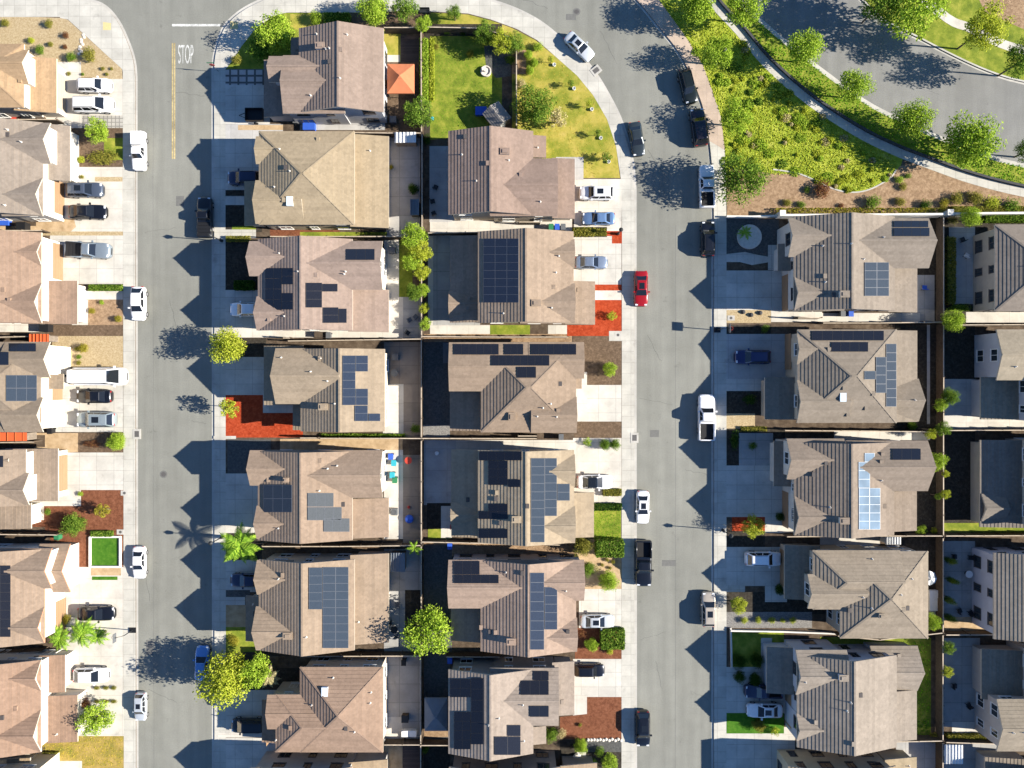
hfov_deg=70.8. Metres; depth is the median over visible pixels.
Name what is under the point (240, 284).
hedge
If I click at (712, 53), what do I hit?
tree
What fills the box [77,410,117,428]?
suv
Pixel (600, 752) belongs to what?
shrub
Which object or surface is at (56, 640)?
feather palm
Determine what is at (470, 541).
wooden fence
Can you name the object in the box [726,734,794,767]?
driveway
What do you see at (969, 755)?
patio
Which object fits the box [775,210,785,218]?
wall pillar
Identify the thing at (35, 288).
house
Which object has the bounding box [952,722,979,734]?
pavement
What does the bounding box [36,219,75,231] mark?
ground
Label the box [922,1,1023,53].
path
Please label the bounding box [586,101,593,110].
sapling
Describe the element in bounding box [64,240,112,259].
pickup truck
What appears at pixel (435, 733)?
ground
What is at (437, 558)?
ground
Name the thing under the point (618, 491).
hedge
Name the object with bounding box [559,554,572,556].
window
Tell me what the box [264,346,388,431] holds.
house
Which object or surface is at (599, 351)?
ground
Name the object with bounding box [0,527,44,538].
ground
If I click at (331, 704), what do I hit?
house
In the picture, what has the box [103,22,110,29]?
path
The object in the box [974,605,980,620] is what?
window
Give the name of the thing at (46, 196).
window
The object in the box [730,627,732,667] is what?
garden wall
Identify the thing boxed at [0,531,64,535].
wooden fence
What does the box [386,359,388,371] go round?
window
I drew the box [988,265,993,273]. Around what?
window
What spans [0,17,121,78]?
ground
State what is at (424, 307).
tree
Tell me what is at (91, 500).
ground
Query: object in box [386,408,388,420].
window
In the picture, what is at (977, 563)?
window
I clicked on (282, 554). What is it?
window
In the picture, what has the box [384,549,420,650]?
patio
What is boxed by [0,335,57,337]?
wooden fence
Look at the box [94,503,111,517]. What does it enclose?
shrub
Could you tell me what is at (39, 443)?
ground
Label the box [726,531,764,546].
ground
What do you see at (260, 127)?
ground
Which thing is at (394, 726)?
pavement
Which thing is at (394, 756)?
terrace
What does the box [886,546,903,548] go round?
window
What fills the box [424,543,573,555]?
ground
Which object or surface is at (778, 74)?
path
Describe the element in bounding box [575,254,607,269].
sedan
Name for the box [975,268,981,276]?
window
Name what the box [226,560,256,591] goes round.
driveway
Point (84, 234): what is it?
ground
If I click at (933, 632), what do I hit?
wooden fence
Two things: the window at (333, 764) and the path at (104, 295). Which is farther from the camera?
the path at (104, 295)
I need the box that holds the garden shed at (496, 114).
[482,101,510,126]
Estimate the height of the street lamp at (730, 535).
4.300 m
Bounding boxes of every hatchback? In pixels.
[72,666,110,685]
[128,286,148,320]
[230,301,254,317]
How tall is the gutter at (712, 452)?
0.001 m
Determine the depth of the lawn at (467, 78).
99.86 m
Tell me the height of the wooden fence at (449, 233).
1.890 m
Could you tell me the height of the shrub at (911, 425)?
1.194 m
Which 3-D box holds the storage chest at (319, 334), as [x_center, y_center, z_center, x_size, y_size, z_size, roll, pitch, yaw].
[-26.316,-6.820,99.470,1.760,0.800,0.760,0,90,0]
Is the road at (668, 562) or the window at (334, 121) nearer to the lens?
the window at (334, 121)
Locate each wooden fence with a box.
[0,229,50,232]
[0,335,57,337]
[0,440,42,442]
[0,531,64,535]
[0,646,48,653]
[14,118,63,123]
[261,542,420,546]
[269,235,419,238]
[287,338,422,341]
[299,650,419,656]
[317,436,420,438]
[355,131,421,137]
[383,26,420,33]
[383,738,421,745]
[420,436,536,438]
[420,539,559,545]
[420,656,422,767]
[420,739,447,745]
[421,27,423,134]
[421,233,423,338]
[421,335,567,337]
[421,340,423,437]
[421,439,423,544]
[421,543,423,649]
[422,133,424,230]
[424,26,507,37]
[427,231,477,235]
[445,651,500,657]
[516,51,517,128]
[780,429,939,431]
[782,532,943,536]
[817,321,941,323]
[832,629,943,639]
[897,735,943,742]
[935,634,943,741]
[935,742,943,767]
[936,216,944,323]
[936,324,944,427]
[936,432,944,536]
[936,537,944,633]
[943,630,992,635]
[944,428,1023,430]
[944,532,1023,536]
[944,736,994,744]
[951,324,1023,325]
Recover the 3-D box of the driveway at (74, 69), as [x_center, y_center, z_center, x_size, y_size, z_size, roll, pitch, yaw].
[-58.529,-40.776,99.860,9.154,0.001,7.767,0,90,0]
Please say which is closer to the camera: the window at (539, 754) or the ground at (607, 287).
the window at (539, 754)
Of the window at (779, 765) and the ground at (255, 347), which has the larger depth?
the ground at (255, 347)
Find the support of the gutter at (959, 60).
on the road at (955, 85)
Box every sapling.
[547,55,555,66]
[568,80,575,89]
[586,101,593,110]
[594,129,602,139]
[602,150,612,163]
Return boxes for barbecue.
[401,713,408,722]
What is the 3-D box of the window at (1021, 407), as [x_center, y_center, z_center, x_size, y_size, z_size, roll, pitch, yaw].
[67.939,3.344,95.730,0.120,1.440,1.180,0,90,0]
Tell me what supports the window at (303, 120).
in the house at (332, 73)
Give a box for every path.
[29,490,80,505]
[82,116,122,127]
[86,291,122,299]
[91,568,120,575]
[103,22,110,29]
[225,69,262,84]
[225,196,243,204]
[225,230,255,237]
[226,597,244,604]
[230,21,237,28]
[263,395,292,412]
[556,157,582,179]
[595,291,620,299]
[709,0,1023,196]
[726,252,767,264]
[726,379,763,390]
[726,667,762,675]
[761,638,771,666]
[765,585,786,601]
[768,245,776,269]
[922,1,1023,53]
[927,325,929,423]
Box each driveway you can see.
[50,236,122,283]
[52,385,122,431]
[56,118,122,231]
[57,62,122,117]
[59,761,81,767]
[60,567,122,689]
[67,453,122,489]
[225,85,269,123]
[225,138,258,189]
[225,290,257,325]
[226,357,263,394]
[226,474,257,524]
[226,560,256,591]
[226,690,275,732]
[226,738,274,767]
[573,438,620,502]
[573,659,620,696]
[574,179,620,230]
[574,236,620,284]
[577,385,620,421]
[579,589,620,627]
[726,271,781,309]
[726,334,785,378]
[726,466,781,516]
[726,547,779,585]
[726,676,784,713]
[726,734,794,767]
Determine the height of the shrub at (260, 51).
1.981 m
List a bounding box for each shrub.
[0,19,9,26]
[27,37,34,43]
[35,44,43,53]
[44,18,52,28]
[44,508,50,515]
[58,512,87,537]
[62,614,71,625]
[65,51,76,61]
[77,156,84,163]
[77,343,88,352]
[80,46,95,62]
[81,697,90,708]
[83,149,118,164]
[83,440,99,447]
[94,503,111,517]
[106,431,125,450]
[113,315,122,321]
[227,634,238,646]
[230,54,241,64]
[245,36,271,63]
[310,9,322,24]
[409,184,418,194]
[410,423,420,433]
[421,133,431,144]
[422,746,429,753]
[466,49,473,57]
[504,55,515,64]
[517,78,525,88]
[523,50,532,58]
[526,65,533,74]
[530,57,537,67]
[533,41,543,50]
[546,727,558,742]
[556,728,566,738]
[573,738,587,755]
[578,630,586,638]
[583,437,591,445]
[584,562,594,577]
[584,638,598,650]
[592,565,600,575]
[595,746,604,757]
[597,569,619,592]
[599,439,609,450]
[601,751,618,767]
[602,361,617,376]
[606,311,616,320]
[609,438,621,450]
[730,429,739,450]
[733,654,747,669]
[733,670,746,684]
[741,617,747,624]
[742,393,756,405]
[748,442,756,450]
[749,672,761,686]
[750,653,764,669]
[751,718,764,732]
[760,324,769,333]
[768,617,776,623]
[771,726,778,736]
[775,513,783,520]
[775,583,783,595]
[782,198,791,206]
[789,617,796,623]
[797,200,805,207]
[814,179,831,199]
[864,193,881,209]
[894,176,903,183]
[894,197,905,207]
[899,181,907,190]
[907,422,916,430]
[915,524,926,534]
[919,198,933,209]
[939,197,949,207]
[947,216,957,223]
[949,190,963,205]
[949,303,971,311]
[966,190,984,204]
[983,194,1001,208]
[1002,196,1022,211]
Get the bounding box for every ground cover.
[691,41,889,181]
[726,62,787,168]
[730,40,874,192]
[741,47,892,188]
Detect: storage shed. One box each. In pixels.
[0,432,36,440]
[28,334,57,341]
[390,551,405,571]
[395,132,416,146]
[410,199,419,216]
[443,343,448,362]
[880,537,900,544]
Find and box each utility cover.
[117,529,123,534]
[121,490,127,495]
[614,332,621,337]
[727,315,734,320]
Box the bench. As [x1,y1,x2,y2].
[419,7,429,13]
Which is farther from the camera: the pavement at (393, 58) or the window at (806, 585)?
the pavement at (393, 58)
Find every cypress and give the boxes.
[944,556,957,564]
[944,595,956,605]
[944,613,958,623]
[946,576,959,584]
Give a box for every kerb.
[744,8,1023,167]
[773,169,896,192]
[863,0,1023,81]
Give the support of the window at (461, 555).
in the house at (522, 605)
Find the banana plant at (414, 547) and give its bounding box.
[406,541,421,555]
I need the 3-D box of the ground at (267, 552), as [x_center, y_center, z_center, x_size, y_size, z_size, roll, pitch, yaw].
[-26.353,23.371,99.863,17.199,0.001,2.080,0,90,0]
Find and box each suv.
[66,180,104,198]
[76,76,113,94]
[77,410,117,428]
[132,691,148,720]
[228,168,258,186]
[574,662,604,678]
[579,184,613,200]
[635,709,651,745]
[677,68,697,104]
[688,108,708,147]
[699,221,716,256]
[700,591,717,626]
[734,348,770,364]
[744,550,780,567]
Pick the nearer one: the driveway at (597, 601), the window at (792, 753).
the window at (792, 753)
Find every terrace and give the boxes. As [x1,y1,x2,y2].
[384,746,401,767]
[400,36,419,61]
[402,746,419,767]
[739,433,772,465]
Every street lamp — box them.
[208,233,222,241]
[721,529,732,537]
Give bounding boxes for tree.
[74,699,115,736]
[84,116,108,144]
[192,650,248,714]
[207,326,246,365]
[218,398,238,418]
[218,520,260,562]
[235,651,271,690]
[251,9,295,53]
[262,663,279,687]
[354,0,390,26]
[390,0,419,23]
[399,604,453,659]
[400,221,427,249]
[402,94,432,127]
[402,250,422,270]
[406,282,421,300]
[409,240,433,262]
[412,262,431,280]
[414,15,431,32]
[416,283,429,296]
[419,302,428,313]
[420,317,431,329]
[445,4,461,20]
[474,18,495,44]
[490,25,512,54]
[504,31,524,55]
[509,83,559,124]
[549,106,567,126]
[678,0,715,25]
[700,33,733,69]
[716,148,775,207]
[719,94,753,136]
[724,0,769,27]
[731,596,746,614]
[739,513,766,539]
[786,26,827,67]
[836,68,876,106]
[859,0,903,24]
[881,0,950,41]
[890,96,938,138]
[923,428,936,438]
[928,612,942,630]
[931,451,948,471]
[931,492,941,499]
[932,398,947,411]
[935,420,952,435]
[940,308,967,332]
[940,489,950,498]
[940,666,954,678]
[941,109,1007,168]
[941,387,960,405]
[941,469,950,477]
[942,641,955,654]
[956,0,1016,51]
[958,206,983,227]
[997,35,1023,78]
[1012,139,1023,162]
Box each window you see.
[0,113,10,117]
[20,113,34,117]
[20,764,35,767]
[26,657,41,659]
[27,62,34,78]
[27,459,32,467]
[27,480,35,494]
[32,218,51,221]
[36,649,54,653]
[42,244,47,258]
[42,297,47,310]
[42,383,46,390]
[42,408,48,420]
[42,666,46,680]
[42,696,46,706]
[42,718,46,733]
[44,193,48,207]
[45,589,50,597]
[45,614,50,628]
[48,353,55,366]
[49,138,56,153]
[50,761,57,767]
[62,354,68,366]
[271,762,286,766]
[277,752,292,757]
[278,553,293,556]
[279,227,293,229]
[301,119,315,123]
[303,558,314,561]
[303,762,312,767]
[308,752,317,757]
[309,553,320,556]
[316,657,330,660]
[329,762,343,767]
[330,119,340,123]
[332,558,345,560]
[334,752,347,757]
[336,227,350,229]
[336,553,350,556]
[343,657,352,660]
[362,110,376,114]
[366,118,380,122]
[366,657,379,660]
[384,663,386,679]
[384,713,386,730]
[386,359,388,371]
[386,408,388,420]
[459,666,471,671]
[460,217,472,219]
[460,554,472,556]
[460,658,472,662]
[461,762,470,767]
[485,762,497,767]
[502,218,514,221]
[505,657,512,661]
[508,554,520,556]
[513,762,521,767]
[532,657,544,661]
[536,751,548,757]
[537,762,549,767]
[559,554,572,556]
[777,759,781,767]
[784,451,788,464]
[785,232,790,246]
[786,750,797,756]
[793,660,795,675]
[793,714,795,728]
[794,343,796,355]
[794,394,796,407]
[794,761,806,767]
[800,640,816,643]
[804,581,809,596]
[808,750,824,756]
[809,557,811,570]
[817,761,834,767]
[827,610,831,619]
[836,611,838,624]
[838,645,850,648]
[844,761,857,767]
[848,652,860,656]
[860,545,876,547]
[861,753,873,756]
[867,761,884,767]
[868,652,884,656]
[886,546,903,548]
[974,554,980,568]
[974,582,980,592]
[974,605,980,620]
[975,240,981,253]
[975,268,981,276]
[975,291,981,304]
[976,350,983,362]
[976,692,983,708]
[976,716,983,728]
[987,559,992,573]
[987,588,992,597]
[987,612,992,626]
[988,236,993,249]
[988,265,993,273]
[988,289,993,302]
[990,349,997,361]
[990,701,997,718]
[990,726,997,738]
[1007,547,1023,549]
[1019,380,1023,392]
[1019,405,1023,412]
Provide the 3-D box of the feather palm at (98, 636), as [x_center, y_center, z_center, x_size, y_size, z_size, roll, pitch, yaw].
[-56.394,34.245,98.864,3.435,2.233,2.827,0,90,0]
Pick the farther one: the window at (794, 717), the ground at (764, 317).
the ground at (764, 317)
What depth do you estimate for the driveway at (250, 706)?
99.86 m
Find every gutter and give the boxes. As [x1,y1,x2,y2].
[84,0,138,767]
[211,0,636,767]
[634,0,713,767]
[743,4,1023,165]
[859,0,1023,84]
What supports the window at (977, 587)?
in the house at (998, 592)
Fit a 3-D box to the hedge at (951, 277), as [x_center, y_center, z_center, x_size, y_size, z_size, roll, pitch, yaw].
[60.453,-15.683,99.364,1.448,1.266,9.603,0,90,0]
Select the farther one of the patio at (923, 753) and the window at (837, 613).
the patio at (923, 753)
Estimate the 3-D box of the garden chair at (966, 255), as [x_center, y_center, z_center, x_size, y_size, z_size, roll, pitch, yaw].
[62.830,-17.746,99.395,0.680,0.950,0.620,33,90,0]
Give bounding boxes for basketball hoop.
[111,628,135,642]
[714,323,732,332]
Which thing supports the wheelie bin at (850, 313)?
on the block at (779, 539)
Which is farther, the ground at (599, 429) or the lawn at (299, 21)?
the lawn at (299, 21)
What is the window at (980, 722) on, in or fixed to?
in the house at (998, 678)
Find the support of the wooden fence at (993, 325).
on the block at (779, 539)
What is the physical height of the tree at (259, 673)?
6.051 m
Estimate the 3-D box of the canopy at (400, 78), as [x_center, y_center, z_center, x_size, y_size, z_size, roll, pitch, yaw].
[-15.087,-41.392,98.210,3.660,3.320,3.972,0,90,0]
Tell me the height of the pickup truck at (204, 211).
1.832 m
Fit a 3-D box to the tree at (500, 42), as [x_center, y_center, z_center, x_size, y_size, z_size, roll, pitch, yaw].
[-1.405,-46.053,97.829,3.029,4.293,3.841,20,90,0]
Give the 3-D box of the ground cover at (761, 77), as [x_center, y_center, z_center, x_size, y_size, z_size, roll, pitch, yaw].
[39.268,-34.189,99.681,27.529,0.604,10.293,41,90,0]
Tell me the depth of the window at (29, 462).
96.15 m
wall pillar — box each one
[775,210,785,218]
[940,209,953,217]
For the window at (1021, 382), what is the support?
in the house at (997, 390)
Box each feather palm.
[48,621,70,650]
[69,617,97,647]
[87,625,109,644]
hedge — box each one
[43,751,58,753]
[88,284,122,290]
[90,530,114,536]
[226,235,250,241]
[233,280,255,290]
[320,433,405,437]
[323,12,350,22]
[419,37,428,104]
[429,38,434,101]
[572,227,594,236]
[594,227,606,236]
[594,503,621,510]
[594,537,624,557]
[599,626,625,649]
[602,488,621,496]
[740,426,766,431]
[770,207,947,213]
[944,235,956,304]
[944,732,985,739]
[948,205,1023,211]
[981,215,1023,222]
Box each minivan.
[72,94,114,114]
[231,716,261,734]
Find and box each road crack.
[153,309,153,638]
[675,225,675,740]
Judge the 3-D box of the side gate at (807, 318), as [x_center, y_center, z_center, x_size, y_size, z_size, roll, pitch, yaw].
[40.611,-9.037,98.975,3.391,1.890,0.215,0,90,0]
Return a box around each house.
[0,44,65,118]
[0,118,78,221]
[0,230,85,323]
[0,342,72,431]
[0,448,67,528]
[0,543,78,646]
[0,649,85,757]
[0,752,58,767]
[244,131,388,229]
[245,236,388,331]
[246,449,388,543]
[246,551,389,656]
[250,750,387,767]
[262,657,386,752]
[264,21,386,124]
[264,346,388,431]
[447,554,584,657]
[448,126,574,221]
[448,228,594,324]
[448,342,584,432]
[448,656,573,760]
[449,750,596,767]
[450,449,593,545]
[761,329,925,422]
[763,639,924,755]
[770,438,936,538]
[774,212,937,312]
[777,749,916,767]
[780,544,928,638]
[970,438,1023,527]
[971,329,1023,419]
[972,547,1023,641]
[972,640,1023,750]
[973,224,1023,311]
[975,750,1023,767]
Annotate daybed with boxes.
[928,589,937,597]
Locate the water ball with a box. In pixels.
[405,515,412,522]
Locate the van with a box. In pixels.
[67,366,128,386]
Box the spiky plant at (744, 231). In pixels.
[737,226,751,238]
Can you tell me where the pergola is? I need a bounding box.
[944,741,962,763]
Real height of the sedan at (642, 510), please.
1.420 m
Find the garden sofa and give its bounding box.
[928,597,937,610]
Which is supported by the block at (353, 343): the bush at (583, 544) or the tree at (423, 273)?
the tree at (423, 273)
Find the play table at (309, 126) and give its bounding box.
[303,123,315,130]
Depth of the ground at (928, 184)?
99.86 m
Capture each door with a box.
[52,389,62,399]
[53,242,62,280]
[54,180,63,215]
[56,597,65,632]
[57,71,65,111]
[59,454,67,491]
[780,549,783,585]
[782,274,787,311]
[782,490,787,528]
[785,333,790,369]
[785,694,790,728]
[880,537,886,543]
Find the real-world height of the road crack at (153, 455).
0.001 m
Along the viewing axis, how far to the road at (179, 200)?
100.00 m
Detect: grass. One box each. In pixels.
[594,511,620,537]
[912,642,930,734]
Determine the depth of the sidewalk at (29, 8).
99.86 m
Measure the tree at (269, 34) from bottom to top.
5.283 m
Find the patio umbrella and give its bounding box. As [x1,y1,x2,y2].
[928,571,936,584]
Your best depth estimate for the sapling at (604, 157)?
98.59 m
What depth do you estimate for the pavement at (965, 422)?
99.85 m
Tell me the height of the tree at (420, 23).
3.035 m
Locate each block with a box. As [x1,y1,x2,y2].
[0,12,135,689]
[225,11,621,767]
[639,3,1023,757]
[862,0,1021,81]
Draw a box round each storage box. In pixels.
[16,222,30,229]
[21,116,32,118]
[39,324,52,331]
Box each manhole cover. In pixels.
[160,471,166,477]
[573,8,579,14]
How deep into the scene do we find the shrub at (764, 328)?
99.35 m
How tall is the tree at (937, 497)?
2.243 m
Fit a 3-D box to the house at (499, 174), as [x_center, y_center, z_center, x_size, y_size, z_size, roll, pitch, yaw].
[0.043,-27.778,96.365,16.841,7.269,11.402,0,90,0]
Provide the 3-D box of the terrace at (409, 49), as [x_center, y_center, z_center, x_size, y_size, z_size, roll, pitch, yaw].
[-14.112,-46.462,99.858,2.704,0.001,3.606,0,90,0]
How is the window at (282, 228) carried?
in the house at (323, 180)
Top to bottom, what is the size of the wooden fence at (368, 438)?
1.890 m
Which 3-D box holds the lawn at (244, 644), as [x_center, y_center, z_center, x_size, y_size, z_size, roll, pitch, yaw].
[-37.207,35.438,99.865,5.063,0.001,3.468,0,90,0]
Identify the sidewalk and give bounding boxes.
[0,0,59,16]
[60,0,135,767]
[213,436,235,438]
[214,0,633,767]
[609,331,621,340]
[637,0,724,149]
[710,105,725,767]
[726,585,744,591]
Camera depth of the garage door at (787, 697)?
98.57 m
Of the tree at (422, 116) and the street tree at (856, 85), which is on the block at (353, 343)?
the tree at (422, 116)
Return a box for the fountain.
[481,65,490,76]
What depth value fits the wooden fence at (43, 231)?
98.20 m
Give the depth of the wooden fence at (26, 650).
98.77 m
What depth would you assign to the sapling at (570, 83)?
98.70 m
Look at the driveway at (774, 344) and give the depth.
99.86 m
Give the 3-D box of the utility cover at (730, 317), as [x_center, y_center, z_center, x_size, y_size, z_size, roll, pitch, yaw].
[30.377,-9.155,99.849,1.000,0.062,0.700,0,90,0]
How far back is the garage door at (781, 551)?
98.86 m
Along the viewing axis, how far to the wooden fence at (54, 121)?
98.44 m
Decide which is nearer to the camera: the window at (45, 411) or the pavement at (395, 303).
the window at (45, 411)
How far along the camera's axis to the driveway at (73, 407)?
99.86 m
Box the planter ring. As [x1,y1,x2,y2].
[737,224,761,248]
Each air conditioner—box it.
[389,247,395,253]
[390,116,396,124]
[391,508,397,514]
[392,354,398,359]
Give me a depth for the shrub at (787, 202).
99.45 m
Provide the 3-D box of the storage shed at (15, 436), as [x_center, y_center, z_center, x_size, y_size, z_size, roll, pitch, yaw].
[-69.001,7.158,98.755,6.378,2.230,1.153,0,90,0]
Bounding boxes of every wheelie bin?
[47,428,55,433]
[54,533,62,539]
[326,332,331,337]
[388,453,393,459]
[391,460,396,465]
[392,476,397,482]
[401,657,406,665]
[447,543,452,548]
[447,658,451,663]
[549,224,553,229]
[555,224,559,229]
[559,434,563,439]
[561,224,565,229]
[838,311,845,316]
[846,311,853,316]
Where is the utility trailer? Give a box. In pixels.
[239,108,263,124]
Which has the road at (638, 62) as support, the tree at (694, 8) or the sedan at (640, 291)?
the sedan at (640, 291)
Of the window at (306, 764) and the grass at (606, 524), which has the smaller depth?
the window at (306, 764)
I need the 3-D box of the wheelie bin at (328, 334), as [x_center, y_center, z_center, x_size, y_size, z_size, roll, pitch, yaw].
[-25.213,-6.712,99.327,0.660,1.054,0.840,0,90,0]
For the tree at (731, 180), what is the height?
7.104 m
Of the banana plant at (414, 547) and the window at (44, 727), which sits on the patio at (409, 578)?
the banana plant at (414, 547)
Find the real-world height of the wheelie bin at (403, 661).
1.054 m
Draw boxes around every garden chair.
[393,632,398,638]
[962,253,969,258]
[965,702,973,709]
[967,555,975,560]
[967,610,975,616]
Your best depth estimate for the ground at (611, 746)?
99.85 m
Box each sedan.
[69,202,107,219]
[77,388,113,404]
[77,605,116,622]
[130,546,147,578]
[193,644,210,680]
[230,572,254,588]
[564,31,594,62]
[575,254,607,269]
[577,474,612,490]
[580,613,614,629]
[582,210,614,225]
[628,121,645,156]
[633,271,649,306]
[635,490,650,523]
[746,701,782,719]
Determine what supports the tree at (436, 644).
on the ground at (437, 558)
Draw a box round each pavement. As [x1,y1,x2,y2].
[0,323,38,331]
[41,503,43,519]
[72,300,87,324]
[78,690,123,735]
[218,733,261,737]
[226,525,254,532]
[227,326,383,337]
[383,384,402,433]
[384,240,402,337]
[384,450,402,538]
[385,717,401,736]
[387,55,399,61]
[430,216,571,235]
[430,325,489,333]
[441,506,451,537]
[456,440,572,449]
[548,325,566,333]
[573,695,586,715]
[576,372,586,420]
[765,517,792,532]
[771,309,821,321]
[783,727,792,735]
[820,537,879,544]
[822,313,919,321]
[834,431,929,439]
[944,416,1023,428]
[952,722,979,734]
[966,312,1023,322]
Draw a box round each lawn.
[42,736,123,767]
[91,538,117,565]
[92,577,116,579]
[104,138,122,159]
[226,13,323,68]
[226,627,261,651]
[232,226,255,229]
[290,14,343,29]
[300,232,386,235]
[384,30,400,54]
[399,240,411,296]
[428,13,511,34]
[428,529,450,538]
[430,36,501,139]
[490,325,529,334]
[512,28,619,177]
[593,505,620,538]
[722,0,1023,183]
[726,713,783,733]
[732,632,783,666]
[820,637,929,645]
[865,0,1023,79]
[917,638,930,734]
[944,523,1023,532]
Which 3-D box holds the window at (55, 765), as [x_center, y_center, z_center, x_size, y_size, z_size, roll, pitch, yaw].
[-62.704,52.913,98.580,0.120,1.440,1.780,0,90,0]
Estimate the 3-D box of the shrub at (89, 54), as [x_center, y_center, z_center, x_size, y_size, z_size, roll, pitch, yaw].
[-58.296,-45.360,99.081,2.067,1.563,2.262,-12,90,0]
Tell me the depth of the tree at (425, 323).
97.95 m
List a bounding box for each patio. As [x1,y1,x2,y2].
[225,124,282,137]
[300,123,384,129]
[384,342,420,440]
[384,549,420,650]
[384,657,419,740]
[386,137,419,235]
[403,297,420,337]
[403,455,420,542]
[424,440,455,504]
[429,146,451,221]
[433,236,479,324]
[484,45,510,77]
[896,742,935,767]
[917,275,933,320]
[928,610,935,628]
[944,379,979,415]
[944,541,974,616]
[944,638,979,726]
[944,744,996,767]
[949,227,974,303]
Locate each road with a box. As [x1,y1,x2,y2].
[96,0,710,767]
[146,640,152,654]
[176,196,183,205]
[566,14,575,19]
[650,430,658,436]
[662,560,675,565]
[745,0,1023,162]
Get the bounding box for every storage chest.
[314,332,325,336]
[401,728,416,736]
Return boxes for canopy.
[387,64,415,98]
[424,691,447,730]
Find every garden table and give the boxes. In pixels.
[391,369,397,376]
[391,626,397,632]
[405,457,411,463]
[964,571,972,577]
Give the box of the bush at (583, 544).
[573,538,594,556]
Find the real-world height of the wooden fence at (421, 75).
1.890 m
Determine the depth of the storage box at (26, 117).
98.77 m
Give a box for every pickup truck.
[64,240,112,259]
[129,131,148,171]
[195,197,213,237]
[634,540,653,585]
[697,165,716,208]
[697,394,716,440]
[743,682,782,700]
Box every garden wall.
[89,536,121,567]
[717,0,1023,187]
[725,215,776,218]
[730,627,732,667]
[731,629,835,634]
[780,213,944,218]
[948,212,1023,216]
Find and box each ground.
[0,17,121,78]
[0,226,35,229]
[0,332,44,341]
[0,435,44,446]
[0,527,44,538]
[0,646,44,648]
[32,506,81,530]
[34,433,77,451]
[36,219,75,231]
[42,232,122,235]
[50,325,122,335]
[50,531,122,566]
[52,336,122,368]
[71,128,122,166]
[78,433,122,451]
[81,490,122,530]
[88,300,122,324]
[95,177,121,181]
[225,190,261,231]
[225,241,257,289]
[226,395,302,437]
[226,533,261,559]
[226,590,249,596]
[226,605,245,626]
[226,652,299,689]
[227,440,270,473]
[230,338,265,356]
[238,125,282,129]
[262,546,383,559]
[262,656,311,667]
[270,228,339,235]
[280,439,401,449]
[350,11,429,25]
[385,62,420,129]
[403,439,420,454]
[405,590,420,638]
[423,341,449,424]
[423,425,449,436]
[424,32,429,137]
[424,334,571,341]
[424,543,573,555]
[424,545,451,654]
[424,655,449,741]
[424,731,447,736]
[424,746,449,767]
[427,503,450,529]
[428,24,501,35]
[428,234,451,324]
[512,50,525,73]
[560,697,620,738]
[560,740,620,767]
[567,300,620,335]
[572,227,606,236]
[573,336,620,384]
[574,422,620,437]
[574,539,620,588]
[575,628,620,658]
[586,740,620,751]
[595,285,620,290]
[606,231,621,243]
[659,0,902,191]
[726,219,778,256]
[726,310,770,322]
[726,325,770,333]
[726,391,760,414]
[726,414,754,428]
[726,429,784,465]
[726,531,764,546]
[726,592,825,613]
[726,612,811,627]
[727,163,1023,215]
[732,517,764,530]
[879,545,929,551]
[895,217,942,430]
[895,433,942,639]
[944,217,1023,323]
[944,326,974,378]
[944,431,974,522]
[944,617,984,630]
[979,0,1023,28]
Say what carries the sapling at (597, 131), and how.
on the lawn at (603, 168)
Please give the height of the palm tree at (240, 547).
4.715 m
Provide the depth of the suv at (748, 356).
98.47 m
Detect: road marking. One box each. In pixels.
[172,24,219,25]
[172,43,172,158]
[174,43,174,158]
[178,45,192,63]
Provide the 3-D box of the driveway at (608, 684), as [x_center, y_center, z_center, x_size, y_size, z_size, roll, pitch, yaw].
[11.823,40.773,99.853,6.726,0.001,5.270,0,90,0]
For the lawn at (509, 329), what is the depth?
99.85 m
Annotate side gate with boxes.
[518,221,539,224]
[793,317,822,318]
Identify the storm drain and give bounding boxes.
[133,429,140,438]
[590,64,601,76]
[631,433,638,442]
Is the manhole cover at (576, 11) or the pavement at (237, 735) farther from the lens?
the manhole cover at (576, 11)
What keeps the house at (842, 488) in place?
on the block at (779, 539)

